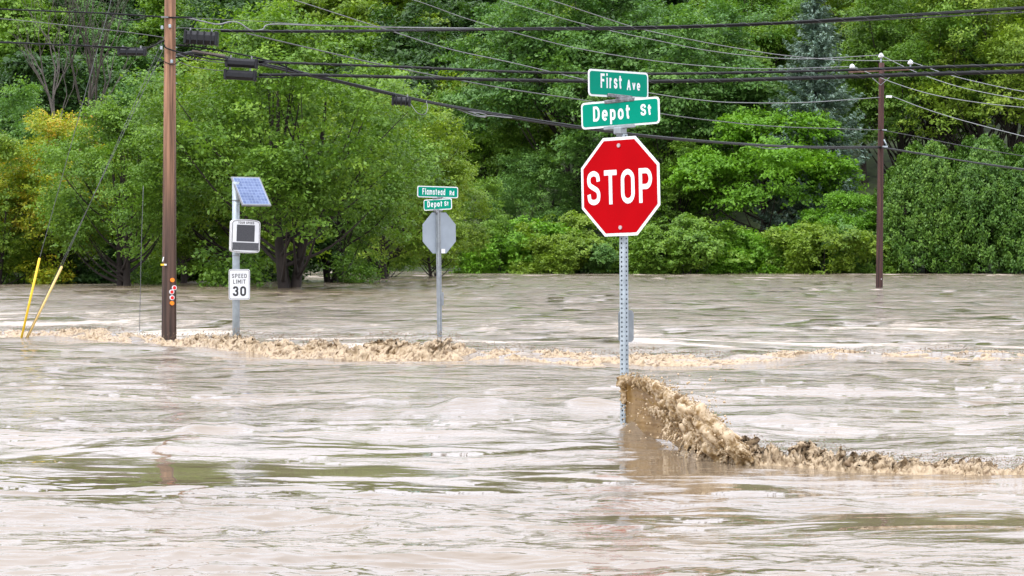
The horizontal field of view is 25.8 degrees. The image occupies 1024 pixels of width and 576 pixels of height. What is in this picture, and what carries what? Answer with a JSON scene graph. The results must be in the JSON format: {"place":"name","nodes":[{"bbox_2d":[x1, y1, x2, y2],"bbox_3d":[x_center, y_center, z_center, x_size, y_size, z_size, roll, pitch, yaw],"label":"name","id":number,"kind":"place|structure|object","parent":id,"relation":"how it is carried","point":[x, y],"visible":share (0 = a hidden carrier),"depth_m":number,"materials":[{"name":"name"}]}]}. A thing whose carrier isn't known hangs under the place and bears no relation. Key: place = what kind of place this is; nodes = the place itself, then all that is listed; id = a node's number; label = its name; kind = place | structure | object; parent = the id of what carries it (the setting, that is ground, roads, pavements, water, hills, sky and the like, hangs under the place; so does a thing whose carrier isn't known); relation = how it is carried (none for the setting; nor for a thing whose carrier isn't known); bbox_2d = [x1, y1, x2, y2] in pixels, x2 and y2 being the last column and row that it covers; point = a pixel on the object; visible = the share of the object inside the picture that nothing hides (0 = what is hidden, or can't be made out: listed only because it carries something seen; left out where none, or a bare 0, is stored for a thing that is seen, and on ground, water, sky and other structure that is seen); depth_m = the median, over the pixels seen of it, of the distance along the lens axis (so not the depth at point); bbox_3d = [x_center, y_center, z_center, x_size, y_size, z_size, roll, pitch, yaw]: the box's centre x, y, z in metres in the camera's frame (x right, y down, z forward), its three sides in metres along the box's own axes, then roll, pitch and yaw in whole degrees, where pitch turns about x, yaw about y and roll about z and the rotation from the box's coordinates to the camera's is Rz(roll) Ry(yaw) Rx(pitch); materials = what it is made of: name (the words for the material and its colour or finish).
{"place":"outdoors","nodes":[
{"label":"outdoors","id":0,"kind":"place"},
{"bbox_2d":[0,271,1023,575],"bbox_3d":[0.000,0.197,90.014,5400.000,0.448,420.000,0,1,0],"label":"flood water","id":1,"kind":"structure","parent":0,"point":[136,457],"depth_m":21.62,"materials":[{"name":"liquid"}]},
{"bbox_2d":[0,325,1023,365],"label":"breaking crest","id":2,"kind":"object","parent":1,"relation":"on","point":[397,350],"visible":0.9,"depth_m":37.26,"materials":[{"name":"liquid"}]},
{"bbox_2d":[616,369,753,464],"bbox_3d":[1.381,1.159,20.190,0.554,0.889,3.641,0,1,-16],"label":"water splash","id":3,"kind":"object","parent":1,"relation":"on","point":[656,409],"visible":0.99,"depth_m":19.51,"materials":[{"name":"liquid"}]},
{"bbox_2d":[678,434,1023,475],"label":"splash wake","id":4,"kind":"object","parent":1,"relation":"on","point":[803,454],"visible":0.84,"depth_m":17.86,"materials":[{"name":"liquid"}]},
{"bbox_2d":[2,10,1022,272],"bbox_3d":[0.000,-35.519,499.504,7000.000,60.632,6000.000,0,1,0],"label":"ground","id":5,"kind":"structure","parent":0,"point":[872,180],"depth_m":213.19,"materials":[{"name":"plant"}]},
{"bbox_2d":[0,231,47,283],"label":"bush","id":6,"kind":"object","parent":5,"relation":"on","point":[9,278],"visible":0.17,"depth_m":113.16,"materials":[{"name":"green plant"}]},
{"bbox_2d":[0,128,77,284],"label":"broadleaf tree","id":7,"kind":"object","parent":5,"relation":"on","point":[8,153],"visible":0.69,"depth_m":111.17,"materials":[{"name":"green plant"}]},
{"bbox_2d":[0,0,79,65],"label":"broadleaf tree","id":8,"kind":"object","parent":5,"relation":"on","point":[6,26],"visible":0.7,"depth_m":248.48,"materials":[{"name":"green plant"}]},
{"bbox_2d":[0,73,99,276],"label":"broadleaf tree","id":9,"kind":"object","parent":5,"relation":"on","point":[19,98],"visible":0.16,"depth_m":134.69,"materials":[{"name":"green plant"}]},
{"bbox_2d":[0,48,118,213],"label":"broadleaf tree","id":10,"kind":"object","parent":5,"relation":"on","point":[18,65],"visible":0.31,"depth_m":148.23,"materials":[{"name":"green plant"}]},
{"bbox_2d":[0,106,131,283],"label":"broadleaf tree","id":11,"kind":"object","parent":5,"relation":"on","point":[55,128],"visible":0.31,"depth_m":111.34,"materials":[{"name":"green plant"}]},
{"bbox_2d":[8,216,132,281],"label":"bush","id":12,"kind":"object","parent":5,"relation":"on","point":[85,256],"visible":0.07,"depth_m":115.92,"materials":[{"name":"green plant"}]},
{"bbox_2d":[9,0,159,259],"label":"bare tree","id":13,"kind":"object","parent":5,"relation":"on","point":[90,60],"visible":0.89,"depth_m":122.40,"materials":[{"name":"grey plant"}]},
{"bbox_2d":[36,0,144,70],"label":"broadleaf tree","id":14,"kind":"object","parent":5,"relation":"on","point":[127,41],"visible":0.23,"depth_m":250.72,"materials":[{"name":"green plant"}]},
{"bbox_2d":[46,0,145,35],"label":"broadleaf tree","id":15,"kind":"object","parent":5,"relation":"on","point":[126,9],"visible":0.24,"depth_m":276.47,"materials":[{"name":"green plant"}]},
{"bbox_2d":[63,69,162,127],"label":"broadleaf tree","id":16,"kind":"object","parent":5,"relation":"on","point":[112,82],"visible":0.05,"depth_m":216.21,"materials":[{"name":"green plant"}]},
{"bbox_2d":[24,92,211,285],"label":"broadleaf tree","id":17,"kind":"object","parent":5,"relation":"on","point":[71,199],"visible":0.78,"depth_m":99.36,"materials":[{"name":"green plant"}]},
{"bbox_2d":[57,218,189,283],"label":"bush","id":18,"kind":"object","parent":5,"relation":"on","point":[85,276],"visible":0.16,"depth_m":113.33,"materials":[{"name":"green plant"}]},
{"bbox_2d":[83,50,177,97],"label":"broadleaf tree","id":19,"kind":"object","parent":5,"relation":"on","point":[140,62],"visible":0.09,"depth_m":230.72,"materials":[{"name":"green plant"}]},
{"bbox_2d":[91,69,242,229],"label":"broadleaf tree","id":20,"kind":"object","parent":5,"relation":"on","point":[129,88],"visible":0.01,"depth_m":145.78,"materials":[{"name":"green plant"}]},
{"bbox_2d":[160,0,176,339],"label":"utility pole","id":21,"kind":"object","parent":5,"relation":"on","point":[168,265],"visible":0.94,"depth_m":42.99,"materials":[{"name":"wood"}]},
{"bbox_2d":[20,2,110,337],"bbox_3d":[-8.249,-4.145,44.641,4.596,10.797,0.379,1,1,39],"label":"guy wire","id":22,"kind":"object","parent":21,"relation":"attached to","point":[31,293],"visible":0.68,"depth_m":46.02,"materials":[{"name":"metal"}]},
{"bbox_2d":[0,40,164,48],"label":"overhead cable","id":23,"kind":"object","parent":21,"relation":"attached to","point":[114,47],"visible":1,"depth_m":41.67,"materials":[{"name":"rubber"}]},
{"bbox_2d":[117,45,146,55],"bbox_3d":[-7.199,-4.497,42.452,0.549,0.201,0.150,0,1,0],"label":"splice case","id":24,"kind":"object","parent":23,"relation":"hanging from","point":[140,51],"visible":1,"depth_m":42.39,"materials":[{"name":"plastic"}]},
{"bbox_2d":[26,38,163,337],"bbox_3d":[-8.172,-1.816,44.774,4.478,6.145,0.638,1,1,40],"label":"guy wire","id":25,"kind":"object","parent":21,"relation":"attached to","point":[45,300],"visible":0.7,"depth_m":46.03,"materials":[{"name":"metal"}]},
{"bbox_2d":[0,8,191,17],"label":"overhead cable","id":26,"kind":"object","parent":21,"relation":"attached to","point":[90,12],"visible":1,"depth_m":42.53,"materials":[{"name":"rubber"}]},
{"bbox_2d":[176,27,229,29],"bbox_3d":[-5.583,-4.968,43.044,1.821,0.090,0.016,0,1,0],"label":"overhead cable","id":27,"kind":"object","parent":21,"relation":"attached to","point":[202,28],"visible":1,"depth_m":43.04,"materials":[{"name":"grey metal"}]},
{"bbox_2d":[183,28,218,46],"bbox_3d":[-5.957,-4.815,42.947,0.664,0.352,0.275,0,1,0],"label":"splice case","id":28,"kind":"object","parent":27,"relation":"hanging from","point":[204,38],"visible":1,"depth_m":42.83,"materials":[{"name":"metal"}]},
{"bbox_2d":[220,6,1023,32],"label":"overhead cable","id":29,"kind":"object","parent":27,"relation":"attached to","point":[1020,8],"visible":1,"depth_m":40.45,"materials":[{"name":"rubber"}]},
{"bbox_2d":[161,16,455,29],"bbox_3d":[-3.355,-5.260,45.133,8.125,0.406,0.031,-1,1,-34],"label":"overhead cable","id":30,"kind":"object","parent":21,"relation":"attached to","point":[308,25],"visible":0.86,"depth_m":44.55,"materials":[{"name":"rubber"}]},
{"bbox_2d":[176,51,880,148],"bbox_3d":[4.971,-5.286,71.691,0.081,1.244,61.809,0,1,22],"label":"overhead cable","id":31,"kind":"object","parent":21,"relation":"attached to","point":[276,67],"visible":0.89,"depth_m":60.96,"materials":[{"name":"rubber"}]},
{"bbox_2d":[223,67,256,81],"bbox_3d":[-5.216,-4.107,43.008,0.637,0.281,0.207,0,1,0],"label":"splice case","id":32,"kind":"object","parent":31,"relation":"hanging from","point":[230,74],"visible":1,"depth_m":42.92,"materials":[{"name":"plastic"}]},
{"bbox_2d":[391,94,410,106],"bbox_3d":[-2.597,-4.406,52.537,0.460,0.305,0.236,0,1,0],"label":"splice case","id":33,"kind":"object","parent":31,"relation":"hanging from","point":[400,101],"visible":1,"depth_m":52.45,"materials":[{"name":"plastic"}]},
{"bbox_2d":[123,0,219,96],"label":"broadleaf tree","id":34,"kind":"object","parent":5,"relation":"on","point":[155,7],"visible":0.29,"depth_m":256.94,"materials":[{"name":"green plant"}]},
{"bbox_2d":[108,127,244,282],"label":"broadleaf tree","id":35,"kind":"object","parent":5,"relation":"on","point":[184,277],"visible":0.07,"depth_m":111.11,"materials":[{"name":"green plant"}]},
{"bbox_2d":[148,0,249,97],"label":"broadleaf tree","id":36,"kind":"object","parent":5,"relation":"on","point":[202,8],"visible":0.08,"depth_m":233.70,"materials":[{"name":"green plant"}]},
{"bbox_2d":[176,226,274,279],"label":"bush","id":37,"kind":"object","parent":5,"relation":"on","point":[196,276],"visible":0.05,"depth_m":119.14,"materials":[{"name":"green plant"}]},
{"bbox_2d":[118,47,378,283],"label":"broadleaf tree","id":38,"kind":"object","parent":5,"relation":"on","point":[183,250],"visible":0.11,"depth_m":105.99,"materials":[{"name":"green plant"}]},
{"bbox_2d":[229,177,270,335],"bbox_3d":[-5.319,-0.103,45.142,0.760,4.287,0.620,0,1,-29],"label":"speed display sign","id":39,"kind":"object","parent":5,"relation":"on","point":[244,236],"visible":1,"depth_m":45.10,"materials":[{"name":"metal"}]},
{"bbox_2d":[217,0,305,48],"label":"broadleaf tree","id":40,"kind":"object","parent":5,"relation":"on","point":[244,1],"visible":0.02,"depth_m":255.20,"materials":[{"name":"green plant"}]},
{"bbox_2d":[208,228,346,281],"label":"bush","id":41,"kind":"object","parent":5,"relation":"on","point":[322,245],"visible":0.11,"depth_m":116.21,"materials":[{"name":"green plant"}]},
{"bbox_2d":[116,0,456,287],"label":"broadleaf tree","id":42,"kind":"object","parent":5,"relation":"on","point":[292,176],"visible":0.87,"depth_m":93.72,"materials":[{"name":"green plant"}]},
{"bbox_2d":[263,0,384,53],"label":"broadleaf tree","id":43,"kind":"object","parent":5,"relation":"on","point":[329,5],"visible":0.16,"depth_m":255.69,"materials":[{"name":"green plant"}]},
{"bbox_2d":[303,15,387,73],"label":"broadleaf tree","id":44,"kind":"object","parent":5,"relation":"on","point":[354,39],"visible":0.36,"depth_m":232.99,"materials":[{"name":"green plant"}]},
{"bbox_2d":[283,89,453,283],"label":"broadleaf tree","id":45,"kind":"object","parent":5,"relation":"on","point":[335,266],"visible":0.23,"depth_m":116.36,"materials":[{"name":"green plant"}]},
{"bbox_2d":[308,47,441,265],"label":"broadleaf tree","id":46,"kind":"object","parent":5,"relation":"on","point":[358,56],"visible":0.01,"depth_m":167.24,"materials":[{"name":"green plant"}]},
{"bbox_2d":[345,196,423,276],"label":"broadleaf tree","id":47,"kind":"object","parent":5,"relation":"on","point":[390,266],"visible":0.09,"depth_m":141.96,"materials":[{"name":"green plant"}]},
{"bbox_2d":[324,0,450,54],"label":"broadleaf tree","id":48,"kind":"object","parent":5,"relation":"on","point":[360,10],"visible":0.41,"depth_m":252.71,"materials":[{"name":"green plant"}]},
{"bbox_2d":[324,84,481,278],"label":"broadleaf tree","id":49,"kind":"object","parent":5,"relation":"on","point":[411,249],"visible":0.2,"depth_m":131.62,"materials":[{"name":"green plant"}]},
{"bbox_2d":[351,0,482,89],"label":"broadleaf tree","id":50,"kind":"object","parent":5,"relation":"on","point":[405,51],"visible":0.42,"depth_m":225.84,"materials":[{"name":"green plant"}]},
{"bbox_2d":[379,63,465,148],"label":"broadleaf tree","id":51,"kind":"object","parent":5,"relation":"on","point":[430,82],"visible":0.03,"depth_m":205.10,"materials":[{"name":"green plant"}]},
{"bbox_2d":[417,186,457,336],"bbox_3d":[-1.430,0.035,43.756,0.785,4.056,0.567,-1,1,0],"label":"stop sign","id":52,"kind":"object","parent":5,"relation":"on","point":[439,231],"visible":0.76,"depth_m":43.71,"materials":[{"name":"metal"}]},
{"bbox_2d":[386,158,496,275],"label":"broadleaf tree","id":53,"kind":"object","parent":5,"relation":"on","point":[469,238],"visible":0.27,"depth_m":146.70,"materials":[{"name":"green plant"}]},
{"bbox_2d":[413,0,492,44],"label":"broadleaf tree","id":54,"kind":"object","parent":5,"relation":"on","point":[458,21],"visible":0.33,"depth_m":254.35,"materials":[{"name":"green plant"}]},
{"bbox_2d":[450,174,518,267],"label":"broadleaf tree","id":55,"kind":"object","parent":5,"relation":"on","point":[500,222],"visible":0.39,"depth_m":169.93,"materials":[{"name":"green plant"}]},
{"bbox_2d":[448,225,544,273],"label":"bush","id":56,"kind":"object","parent":5,"relation":"on","point":[482,263],"visible":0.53,"depth_m":167.24,"materials":[{"name":"green plant"}]},
{"bbox_2d":[427,51,566,164],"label":"broadleaf tree","id":57,"kind":"object","parent":5,"relation":"on","point":[549,134],"visible":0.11,"depth_m":205.88,"materials":[{"name":"green plant"}]},
{"bbox_2d":[429,89,565,222],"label":"broadleaf tree","id":58,"kind":"object","parent":5,"relation":"on","point":[493,143],"visible":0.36,"depth_m":195.96,"materials":[{"name":"green plant"}]},
{"bbox_2d":[492,214,582,273],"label":"bush","id":59,"kind":"object","parent":5,"relation":"on","point":[545,228],"visible":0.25,"depth_m":168.78,"materials":[{"name":"green plant"}]},
{"bbox_2d":[481,144,594,234],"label":"broadleaf tree","id":60,"kind":"object","parent":5,"relation":"on","point":[539,164],"visible":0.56,"depth_m":188.19,"materials":[{"name":"green plant"}]},
{"bbox_2d":[511,0,589,189],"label":"broadleaf tree","id":61,"kind":"object","parent":5,"relation":"on","point":[566,168],"visible":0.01,"depth_m":214.95,"materials":[{"name":"green plant"}]},
{"bbox_2d":[508,231,593,273],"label":"bush","id":62,"kind":"object","parent":5,"relation":"on","point":[549,249],"visible":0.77,"depth_m":164.81,"materials":[{"name":"green plant"}]},
{"bbox_2d":[508,209,618,272],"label":"bush","id":63,"kind":"object","parent":5,"relation":"on","point":[577,220],"visible":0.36,"depth_m":168.31,"materials":[{"name":"green plant"}]},
{"bbox_2d":[431,0,713,208],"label":"broadleaf tree","id":64,"kind":"object","parent":5,"relation":"on","point":[511,47],"visible":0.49,"depth_m":190.86,"materials":[{"name":"green plant"}]},
{"bbox_2d":[574,236,630,273],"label":"bush","id":65,"kind":"object","parent":5,"relation":"on","point":[608,254],"visible":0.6,"depth_m":165.99,"materials":[{"name":"green plant"}]},
{"bbox_2d":[581,69,659,423],"bbox_3d":[1.064,0.140,21.896,0.749,4.533,0.723,0,1,0],"label":"stop sign","id":66,"kind":"object","parent":5,"relation":"on","point":[620,180],"visible":0.79,"depth_m":21.88,"materials":[{"name":"metal"}]},
{"bbox_2d":[592,236,663,273],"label":"bush","id":67,"kind":"object","parent":5,"relation":"on","point":[615,268],"visible":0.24,"depth_m":167.10,"materials":[{"name":"green plant"}]},
{"bbox_2d":[527,0,791,223],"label":"broadleaf tree","id":68,"kind":"object","parent":5,"relation":"on","point":[759,93],"visible":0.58,"depth_m":184.23,"materials":[{"name":"green plant"}]},
{"bbox_2d":[618,221,724,273],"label":"bush","id":69,"kind":"object","parent":5,"relation":"on","point":[647,247],"visible":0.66,"depth_m":165.16,"materials":[{"name":"green plant"}]},
{"bbox_2d":[612,212,754,273],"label":"bush","id":70,"kind":"object","parent":5,"relation":"on","point":[702,254],"visible":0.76,"depth_m":165.66,"materials":[{"name":"green plant"}]},
{"bbox_2d":[640,127,758,236],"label":"broadleaf tree","id":71,"kind":"object","parent":5,"relation":"on","point":[679,198],"visible":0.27,"depth_m":181.62,"materials":[{"name":"green plant"}]},
{"bbox_2d":[687,240,753,273],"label":"bush","id":72,"kind":"object","parent":5,"relation":"on","point":[735,267],"visible":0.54,"depth_m":167.83,"materials":[{"name":"green plant"}]},
{"bbox_2d":[703,230,784,273],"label":"bush","id":73,"kind":"object","parent":5,"relation":"on","point":[758,252],"visible":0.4,"depth_m":168.84,"materials":[{"name":"green plant"}]},
{"bbox_2d":[682,0,811,197],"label":"broadleaf tree","id":74,"kind":"object","parent":5,"relation":"on","point":[777,45],"visible":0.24,"depth_m":207.46,"materials":[{"name":"green plant"}]},
{"bbox_2d":[662,104,868,247],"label":"broadleaf tree","id":75,"kind":"object","parent":5,"relation":"on","point":[700,169],"visible":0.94,"depth_m":177.11,"materials":[{"name":"green plant"}]},
{"bbox_2d":[725,222,815,273],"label":"bush","id":76,"kind":"object","parent":5,"relation":"on","point":[768,269],"visible":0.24,"depth_m":169.72,"materials":[{"name":"green plant"}]},
{"bbox_2d":[752,219,842,273],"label":"bush","id":77,"kind":"object","parent":5,"relation":"on","point":[775,236],"visible":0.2,"depth_m":168.25,"materials":[{"name":"green plant"}]},
{"bbox_2d":[731,0,876,247],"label":"spruce tree","id":78,"kind":"object","parent":5,"relation":"on","point":[814,91],"visible":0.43,"depth_m":179.72,"materials":[{"name":"green plant"}]},
{"bbox_2d":[781,0,868,110],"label":"broadleaf tree","id":79,"kind":"object","parent":5,"relation":"on","point":[791,2],"visible":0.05,"depth_m":229.89,"materials":[{"name":"green plant"}]},
{"bbox_2d":[780,221,889,273],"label":"bush","id":80,"kind":"object","parent":5,"relation":"on","point":[853,242],"visible":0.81,"depth_m":165.10,"materials":[{"name":"green plant"}]},
{"bbox_2d":[793,190,906,234],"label":"broadleaf tree","id":81,"kind":"object","parent":5,"relation":"on","point":[838,203],"visible":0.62,"depth_m":170.96,"materials":[{"name":"green plant"}]},
{"bbox_2d":[793,210,907,272],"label":"bush","id":82,"kind":"object","parent":5,"relation":"on","point":[842,225],"visible":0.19,"depth_m":167.38,"materials":[{"name":"green plant"}]},
{"bbox_2d":[819,3,884,183],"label":"broadleaf tree","id":83,"kind":"object","parent":5,"relation":"on","point":[863,167],"visible":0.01,"depth_m":212.49,"materials":[{"name":"green plant"}]},
{"bbox_2d":[837,242,906,273],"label":"bush","id":84,"kind":"object","parent":5,"relation":"on","point":[871,269],"visible":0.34,"depth_m":166.74,"materials":[{"name":"green plant"}]},
{"bbox_2d":[848,53,913,287],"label":"utility pole","id":85,"kind":"object","parent":5,"relation":"on","point":[879,234],"visible":0.83,"depth_m":100.23,"materials":[{"name":"brown wood"}]},
{"bbox_2d":[246,33,877,129],"bbox_3d":[5.700,-5.930,71.679,0.032,1.430,61.232,0,1,21],"label":"overhead cable","id":86,"kind":"object","parent":85,"relation":"attached to","point":[527,91],"visible":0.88,"depth_m":56.18,"materials":[{"name":"rubber"}]},
{"bbox_2d":[295,0,879,102],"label":"overhead cable","id":87,"kind":"object","parent":85,"relation":"attached to","point":[567,75],"visible":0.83,"depth_m":60.45,"materials":[{"name":"rubber"}]},
{"bbox_2d":[414,0,851,68],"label":"overhead cable","id":88,"kind":"object","parent":85,"relation":"attached to","point":[631,57],"visible":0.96,"depth_m":70.35,"materials":[{"name":"rubber"}]},
{"bbox_2d":[259,69,1023,82],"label":"overhead cable","id":89,"kind":"object","parent":85,"relation":"attached to","point":[940,73],"visible":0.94,"depth_m":40.24,"materials":[{"name":"rubber"}]},
{"bbox_2d":[502,0,877,58],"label":"overhead cable","id":90,"kind":"object","parent":85,"relation":"attached to","point":[681,45],"visible":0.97,"depth_m":68.32,"materials":[{"name":"rubber"}]},
{"bbox_2d":[551,0,909,60],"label":"overhead cable","id":91,"kind":"object","parent":85,"relation":"attached to","point":[733,47],"visible":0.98,"depth_m":68.82,"materials":[{"name":"rubber"}]},
{"bbox_2d":[880,147,1023,170],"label":"overhead cable","id":92,"kind":"object","parent":85,"relation":"attached to","point":[994,165],"visible":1,"depth_m":82.55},
{"bbox_2d":[803,0,1022,256],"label":"broadleaf tree","id":93,"kind":"object","parent":5,"relation":"on","point":[878,36],"visible":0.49,"depth_m":185.46,"materials":[{"name":"green plant"}]},
{"bbox_2d":[807,0,1022,149],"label":"broadleaf tree","id":94,"kind":"object","parent":5,"relation":"on","point":[833,3],"visible":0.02,"depth_m":205.33,"materials":[{"name":"green plant"}]},
{"bbox_2d":[865,140,990,273],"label":"arborvitae","id":95,"kind":"object","parent":5,"relation":"on","point":[909,177],"visible":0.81,"depth_m":167.04,"materials":[{"name":"green plant"}]},
{"bbox_2d":[864,0,1023,231],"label":"broadleaf tree","id":96,"kind":"object","parent":5,"relation":"on","point":[1008,47],"visible":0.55,"depth_m":181.33,"materials":[{"name":"green plant"}]},
{"bbox_2d":[918,133,1023,273],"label":"arborvitae","id":97,"kind":"object","parent":5,"relation":"on","point":[967,173],"visible":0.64,"depth_m":165.97,"materials":[{"name":"green plant"}]},
{"bbox_2d":[972,142,1023,273],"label":"arborvitae","id":98,"kind":"object","parent":5,"relation":"on","point":[1015,222],"visible":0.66,"depth_m":165.23,"materials":[{"name":"green plant"}]},
{"bbox_2d":[648,12,1023,29],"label":"overhead cable","id":99,"kind":"object","parent":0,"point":[915,17],"visible":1,"depth_m":38.94,"materials":[{"name":"rubber"}]},
{"bbox_3d":[-4.423,-4.332,43.004,0.984,0.092,0.028,0,1,0],"label":"overhead cable","id":100,"kind":"object","parent":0,"visible":0},
{"bbox_2d":[225,55,258,68],"bbox_3d":[-5.191,-4.340,43.004,0.637,0.266,0.193,0,1,0],"label":"splice case","id":101,"kind":"object","parent":100,"relation":"hanging from","point":[241,62],"visible":1,"depth_m":42.93,"materials":[{"name":"plastic"}]},
{"bbox_2d":[259,61,1023,74],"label":"overhead cable","id":102,"kind":"object","parent":101,"relation":"attached to","point":[691,73],"visible":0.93,"depth_m":40.33,"materials":[{"name":"rubber"}]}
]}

